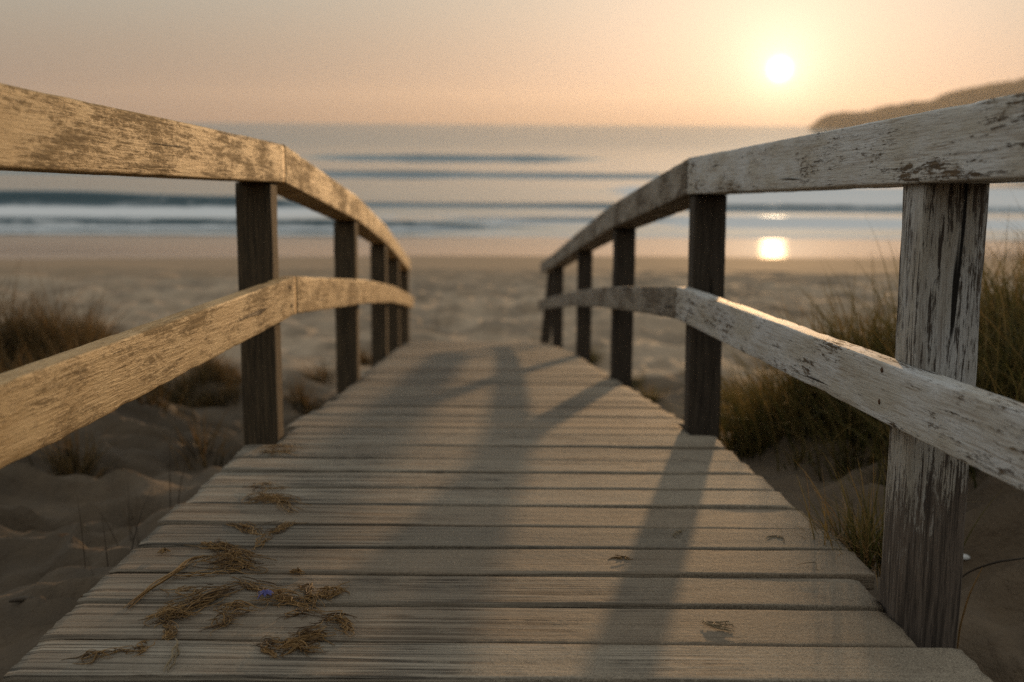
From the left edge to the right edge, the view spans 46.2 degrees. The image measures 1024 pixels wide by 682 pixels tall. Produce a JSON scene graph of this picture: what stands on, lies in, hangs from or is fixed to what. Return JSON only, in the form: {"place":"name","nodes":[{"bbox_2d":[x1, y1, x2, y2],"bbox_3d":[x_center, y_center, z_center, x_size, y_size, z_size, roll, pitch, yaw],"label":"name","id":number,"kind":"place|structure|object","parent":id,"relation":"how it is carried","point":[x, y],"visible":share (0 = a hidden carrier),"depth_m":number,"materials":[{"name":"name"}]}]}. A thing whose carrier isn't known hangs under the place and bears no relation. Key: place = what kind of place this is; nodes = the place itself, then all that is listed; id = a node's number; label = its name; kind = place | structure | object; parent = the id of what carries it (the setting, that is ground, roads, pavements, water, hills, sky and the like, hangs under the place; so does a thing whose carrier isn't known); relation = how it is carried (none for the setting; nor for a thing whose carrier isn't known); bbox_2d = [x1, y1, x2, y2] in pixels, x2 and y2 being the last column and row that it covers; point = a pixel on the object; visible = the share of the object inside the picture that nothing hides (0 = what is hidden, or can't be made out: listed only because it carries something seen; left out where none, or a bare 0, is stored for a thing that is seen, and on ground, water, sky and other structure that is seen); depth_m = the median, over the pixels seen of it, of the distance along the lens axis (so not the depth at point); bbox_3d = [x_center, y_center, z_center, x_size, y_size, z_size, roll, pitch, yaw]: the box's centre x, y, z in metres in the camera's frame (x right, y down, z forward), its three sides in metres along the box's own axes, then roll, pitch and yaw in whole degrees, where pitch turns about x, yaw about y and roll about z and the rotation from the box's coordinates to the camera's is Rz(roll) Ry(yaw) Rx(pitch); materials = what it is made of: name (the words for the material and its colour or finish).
{"place":"outdoors","nodes":[
{"label":"outdoors","id":0,"kind":"place"},
{"bbox_2d":[0,234,1023,681],"bbox_3d":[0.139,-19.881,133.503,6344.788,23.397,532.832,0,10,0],"label":"sand","id":1,"kind":"structure","parent":0,"point":[476,288],"depth_m":15.50,"materials":[{"name":"beige sand"}]},
{"bbox_2d":[9,596,34,602],"bbox_3d":[-1.192,0.631,2.934,0.071,0.015,0.015,-1,10,-6],"label":"driftwood","id":2,"kind":"object","parent":1,"relation":"on","point":[19,599],"visible":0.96,"depth_m":2.93,"materials":[{"name":"brown wood"}]},
{"bbox_2d":[8,305,84,333],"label":"grass clump","id":3,"kind":"object","parent":1,"relation":"on","point":[37,322],"visible":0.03,"depth_m":15.64,"materials":[{"name":"brown plant"}]},
{"bbox_2d":[0,320,120,373],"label":"grass clump","id":4,"kind":"object","parent":1,"relation":"on","point":[18,363],"visible":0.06,"depth_m":6.29,"materials":[{"name":"brown plant"}]},
{"bbox_2d":[0,258,131,371],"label":"grass clump","id":5,"kind":"object","parent":1,"relation":"on","point":[36,350],"visible":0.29,"depth_m":7.15,"materials":[{"name":"brown plant"}]},
{"bbox_2d":[24,421,132,478],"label":"grass clump","id":6,"kind":"object","parent":1,"relation":"on","point":[74,460],"visible":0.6,"depth_m":5.12,"materials":[{"name":"brown plant"}]},
{"bbox_2d":[0,266,175,378],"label":"grass clump","id":7,"kind":"object","parent":1,"relation":"on","point":[55,325],"visible":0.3,"depth_m":7.24,"materials":[{"name":"brown plant"}]},
{"bbox_2d":[60,302,129,338],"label":"grass clump","id":8,"kind":"object","parent":1,"relation":"on","point":[99,323],"visible":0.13,"depth_m":15.63,"materials":[{"name":"brown plant"}]},
{"bbox_2d":[81,321,126,339],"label":"grass clump","id":9,"kind":"object","parent":1,"relation":"on","point":[107,330],"visible":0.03,"depth_m":14.95,"materials":[{"name":"brown plant"}]},
{"bbox_2d":[74,485,153,573],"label":"grass sprig","id":10,"kind":"object","parent":1,"relation":"on","point":[104,535],"depth_m":3.21,"materials":[{"name":"brown plant"}]},
{"bbox_2d":[48,322,192,421],"bbox_3d":[-2.425,0.216,7.178,0.986,0.653,0.764,0,10,0],"label":"grass clump","id":11,"kind":"object","parent":1,"relation":"on","point":[154,399],"visible":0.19,"depth_m":7.26,"materials":[{"name":"plant"}]},
{"bbox_2d":[119,495,148,544],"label":"grass sprig","id":12,"kind":"object","parent":1,"relation":"on","point":[129,525],"depth_m":3.81,"materials":[{"name":"brown plant"}]},
{"bbox_2d":[93,447,193,545],"bbox_3d":[-1.162,0.462,3.845,0.330,0.396,0.177,-2,11,-13],"label":"grass sprig","id":13,"kind":"object","parent":1,"relation":"on","point":[170,501],"depth_m":3.82,"materials":[{"name":"brown plant"}]},
{"bbox_2d":[151,351,238,407],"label":"grass clump","id":14,"kind":"object","parent":1,"relation":"on","point":[179,386],"visible":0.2,"depth_m":9.78,"materials":[{"name":"plant"}]},
{"bbox_2d":[147,377,243,472],"bbox_3d":[-1.434,0.402,5.522,0.502,0.432,0.559,8,13,35],"label":"grass clump","id":15,"kind":"object","parent":1,"relation":"on","point":[197,440],"visible":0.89,"depth_m":5.53,"materials":[{"name":"brown plant"}]},
{"bbox_2d":[158,361,241,408],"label":"grass clump","id":16,"kind":"object","parent":1,"relation":"on","point":[213,396],"visible":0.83,"depth_m":9.68,"materials":[{"name":"plant"}]},
{"bbox_2d":[0,83,412,468],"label":"wooden railing","id":17,"kind":"object","parent":1,"relation":"on","point":[47,401],"visible":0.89,"depth_m":2.90,"materials":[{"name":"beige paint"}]},
{"bbox_2d":[172,351,241,388],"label":"grass clump","id":18,"kind":"object","parent":1,"relation":"on","point":[213,367],"visible":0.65,"depth_m":10.02,"materials":[{"name":"plant"}]},
{"bbox_2d":[282,367,326,415],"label":"grass clump","id":19,"kind":"object","parent":1,"relation":"on","point":[302,399],"visible":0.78,"depth_m":9.81,"materials":[{"name":"brown plant"}]},
{"bbox_2d":[282,356,335,386],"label":"grass clump","id":20,"kind":"object","parent":1,"relation":"on","point":[323,376],"visible":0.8,"depth_m":11.86,"materials":[{"name":"plant"}]},
{"bbox_2d":[360,344,371,365],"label":"grass clump","id":21,"kind":"object","parent":1,"relation":"on","point":[364,358],"visible":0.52,"depth_m":13.75,"materials":[{"name":"brown plant"}]},
{"bbox_2d":[3,341,992,681],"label":"boardwalk","id":22,"kind":"structure","parent":1,"relation":"on","point":[479,511],"depth_m":2.65,"materials":[{"name":"brown wood"}]},
{"bbox_2d":[62,639,156,665],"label":"dry seagrass","id":23,"kind":"object","parent":22,"relation":"on","point":[102,652],"visible":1,"depth_m":2.08,"materials":[{"name":"plant"}]},
{"bbox_2d":[157,547,170,553],"bbox_3d":[-0.774,0.465,2.668,0.031,0.013,0.026,-3,11,-16],"label":"seed bud","id":24,"kind":"object","parent":22,"relation":"on","point":[164,549],"visible":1,"depth_m":2.66,"materials":[{"name":"plant"}]},
{"bbox_2d":[163,638,179,671],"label":"dry twig","id":25,"kind":"object","parent":22,"relation":"on","point":[174,654],"visible":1,"depth_m":2.05,"materials":[{"name":"plant"}]},
{"bbox_2d":[123,555,227,608],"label":"dry twig","id":26,"kind":"object","parent":22,"relation":"on","point":[181,566],"visible":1,"depth_m":2.50,"materials":[{"name":"plant"}]},
{"bbox_2d":[138,582,255,642],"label":"dry seagrass","id":27,"kind":"object","parent":22,"relation":"on","point":[176,611],"visible":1,"depth_m":2.32,"materials":[{"name":"plant"}]},
{"bbox_2d":[188,537,246,551],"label":"dry seagrass","id":28,"kind":"object","parent":22,"relation":"on","point":[220,545],"visible":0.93,"depth_m":2.70,"materials":[{"name":"plant"}]},
{"bbox_2d":[198,600,262,635],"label":"dry seagrass","id":29,"kind":"object","parent":22,"relation":"on","point":[235,605],"visible":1,"depth_m":2.28,"materials":[{"name":"plant"}]},
{"bbox_2d":[188,548,277,574],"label":"dry seagrass","id":30,"kind":"object","parent":22,"relation":"on","point":[230,558],"visible":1,"depth_m":2.58,"materials":[{"name":"plant"}]},
{"bbox_2d":[225,519,297,550],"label":"dry seagrass","id":31,"kind":"object","parent":22,"relation":"on","point":[280,527],"visible":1,"depth_m":2.85,"materials":[{"name":"plant"}]},
{"bbox_2d":[254,636,286,657],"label":"dry seagrass","id":32,"kind":"object","parent":22,"relation":"on","point":[268,650],"visible":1,"depth_m":2.10,"materials":[{"name":"plant"}]},
{"bbox_2d":[236,482,309,514],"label":"dry seagrass","id":33,"kind":"object","parent":22,"relation":"on","point":[275,498],"visible":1,"depth_m":3.12,"materials":[{"name":"plant"}]},
{"bbox_2d":[252,443,301,455],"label":"dry seagrass","id":34,"kind":"object","parent":22,"relation":"on","point":[274,451],"visible":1,"depth_m":3.71,"materials":[{"name":"plant"}]},
{"bbox_2d":[229,576,325,619],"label":"dry seagrass","id":35,"kind":"object","parent":22,"relation":"on","point":[287,597],"visible":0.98,"depth_m":2.36,"materials":[{"name":"plant"}]},
{"bbox_2d":[257,589,273,599],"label":"flower","id":36,"kind":"object","parent":35,"relation":"on","point":[265,592],"visible":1,"depth_m":2.37,"materials":[{"name":"blue plant"}]},
{"bbox_2d":[287,567,303,573],"bbox_3d":[-0.455,0.483,2.530,0.038,0.014,0.026,3,11,15],"label":"seed bud","id":37,"kind":"object","parent":22,"relation":"on","point":[297,571],"visible":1,"depth_m":2.53,"materials":[{"name":"plant"}]},
{"bbox_2d":[272,621,347,657],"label":"dry seagrass","id":38,"kind":"object","parent":22,"relation":"on","point":[301,640],"visible":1,"depth_m":2.14,"materials":[{"name":"plant"}]},
{"bbox_2d":[301,581,349,600],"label":"dry seagrass","id":39,"kind":"object","parent":22,"relation":"on","point":[325,591],"visible":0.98,"depth_m":2.39,"materials":[{"name":"plant"}]},
{"bbox_2d":[309,610,358,636],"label":"dry seagrass","id":40,"kind":"object","parent":22,"relation":"on","point":[340,617],"visible":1,"depth_m":2.24,"materials":[{"name":"plant"}]},
{"bbox_2d":[609,554,632,559],"bbox_3d":[0.239,0.477,2.650,0.056,0.010,0.022,0,10,0],"label":"rootlet","id":41,"kind":"object","parent":22,"relation":"on","point":[621,557],"visible":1,"depth_m":2.65,"materials":[{"name":"plant"}]},
{"bbox_2d":[701,617,733,632],"bbox_3d":[0.390,0.529,2.246,0.082,0.005,0.046,10,14,41],"label":"rootlet","id":42,"kind":"object","parent":22,"relation":"on","point":[714,625],"visible":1,"depth_m":2.24,"materials":[{"name":"plant"}]},
{"bbox_2d":[765,535,784,542],"bbox_3d":[0.617,0.464,2.799,0.060,0.007,0.076,0,10,0],"label":"rootlet","id":43,"kind":"object","parent":22,"relation":"on","point":[777,536],"visible":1,"depth_m":2.81,"materials":[{"name":"plant"}]},
{"bbox_2d":[538,92,1023,648],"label":"wooden railing","id":44,"kind":"object","parent":22,"relation":"attached to","point":[934,408],"visible":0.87,"depth_m":2.28,"materials":[{"name":"white paint"}]},
{"bbox_2d":[591,343,607,365],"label":"grass clump","id":45,"kind":"object","parent":1,"relation":"on","point":[594,359],"visible":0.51,"depth_m":14.61,"materials":[{"name":"brown plant"}]},
{"bbox_2d":[632,370,650,389],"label":"grass clump","id":46,"kind":"object","parent":1,"relation":"on","point":[634,384],"visible":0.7,"depth_m":11.99,"materials":[{"name":"plant"}]},
{"bbox_2d":[634,381,672,403],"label":"grass clump","id":47,"kind":"object","parent":1,"relation":"on","point":[651,395],"visible":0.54,"depth_m":10.77,"materials":[{"name":"brown plant"}]},
{"bbox_2d":[666,367,786,431],"bbox_3d":[1.214,0.315,6.200,0.844,0.621,0.923,0,10,0],"label":"grass clump","id":48,"kind":"object","parent":1,"relation":"on","point":[732,397],"visible":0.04,"depth_m":6.20,"materials":[{"name":"plant"}]},
{"bbox_2d":[721,374,775,404],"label":"grass clump","id":49,"kind":"object","parent":1,"relation":"on","point":[733,389],"visible":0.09,"depth_m":10.63,"materials":[{"name":"plant"}]},
{"bbox_2d":[655,294,890,456],"bbox_3d":[1.067,0.167,4.883,0.954,0.686,1.048,8,13,35],"label":"grass clump","id":50,"kind":"object","parent":1,"relation":"on","point":[747,424],"visible":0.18,"depth_m":4.84,"materials":[{"name":"plant"}]},
{"bbox_2d":[719,395,834,460],"bbox_3d":[0.924,0.326,4.676,0.707,0.336,0.439,0,10,0],"label":"grass clump","id":51,"kind":"object","parent":1,"relation":"on","point":[766,445],"visible":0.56,"depth_m":4.65,"materials":[{"name":"green plant"}]},
{"bbox_2d":[677,274,896,457],"bbox_3d":[1.246,0.114,4.781,1.129,0.794,1.242,3,11,13],"label":"grass clump","id":52,"kind":"object","parent":1,"relation":"on","point":[794,416],"visible":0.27,"depth_m":4.64,"materials":[{"name":"green plant"}]},
{"bbox_2d":[759,417,852,480],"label":"grass clump","id":53,"kind":"object","parent":1,"relation":"on","point":[797,458],"visible":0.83,"depth_m":4.34,"materials":[{"name":"plant"}]},
{"bbox_2d":[649,212,1022,456],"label":"grass clump","id":54,"kind":"object","parent":1,"relation":"on","point":[801,400],"visible":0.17,"depth_m":4.64,"materials":[{"name":"brown plant"}]},
{"bbox_2d":[805,398,876,460],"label":"grass clump","id":55,"kind":"object","parent":1,"relation":"on","point":[854,434],"visible":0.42,"depth_m":4.36,"materials":[{"name":"plant"}]},
{"bbox_2d":[736,230,1023,481],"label":"grass clump","id":56,"kind":"object","parent":1,"relation":"on","point":[861,445],"visible":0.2,"depth_m":4.29,"materials":[{"name":"plant"}]},
{"bbox_2d":[766,444,999,592],"bbox_3d":[0.820,0.419,2.811,0.498,0.344,0.540,-6,12,-31],"label":"grass tuft","id":57,"kind":"object","parent":1,"relation":"on","point":[866,547],"visible":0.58,"depth_m":2.81,"materials":[{"name":"plant"}]},
{"bbox_2d":[771,247,1023,494],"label":"grass clump","id":58,"kind":"object","parent":1,"relation":"on","point":[984,381],"visible":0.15,"depth_m":3.84,"materials":[{"name":"plant"}]},
{"bbox_2d":[775,280,1023,460],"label":"grass clump","id":59,"kind":"object","parent":1,"relation":"on","point":[846,431],"visible":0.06,"depth_m":4.37,"materials":[{"name":"plant"}]},
{"bbox_2d":[820,204,1023,439],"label":"grass clump","id":60,"kind":"object","parent":1,"relation":"on","point":[1019,308],"visible":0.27,"depth_m":4.21,"materials":[{"name":"brown plant"}]},
{"bbox_2d":[842,317,1023,489],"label":"grass clump","id":61,"kind":"object","parent":1,"relation":"on","point":[971,467],"visible":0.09,"depth_m":3.79,"materials":[{"name":"plant"}]},
{"bbox_2d":[963,554,969,559],"bbox_3d":[1.165,0.554,3.102,0.042,0.011,0.036,0,10,0],"label":"seashell","id":62,"kind":"object","parent":1,"relation":"on","point":[966,557],"visible":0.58,"depth_m":3.09,"materials":[{"name":"white"}]},
{"bbox_2d":[956,568,981,648],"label":"bent grass stalk","id":63,"kind":"object","parent":1,"relation":"on","point":[965,606],"visible":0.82,"depth_m":2.59,"materials":[{"name":"plant"}]},
{"bbox_2d":[962,557,1023,577],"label":"bent grass stalk","id":64,"kind":"object","parent":1,"relation":"on","point":[985,565],"visible":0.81,"depth_m":2.86,"materials":[{"name":"brown plant"}]},
{"bbox_2d":[0,122,1023,240],"bbox_3d":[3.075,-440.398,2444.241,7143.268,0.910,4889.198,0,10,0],"label":"sea","id":65,"kind":"structure","parent":0,"point":[481,180],"depth_m":70.64,"materials":[{"name":"liquid"}]},
{"bbox_2d":[0,0,1023,125],"label":"sky","id":66,"kind":"structure","parent":0,"point":[585,62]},
{"bbox_2d":[807,78,1023,128],"bbox_3d":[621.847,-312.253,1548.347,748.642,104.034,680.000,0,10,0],"label":"hills","id":67,"kind":"structure","parent":0,"point":[965,96],"depth_m":1424.62,"materials":[{"name":"beige sand"}]}
]}

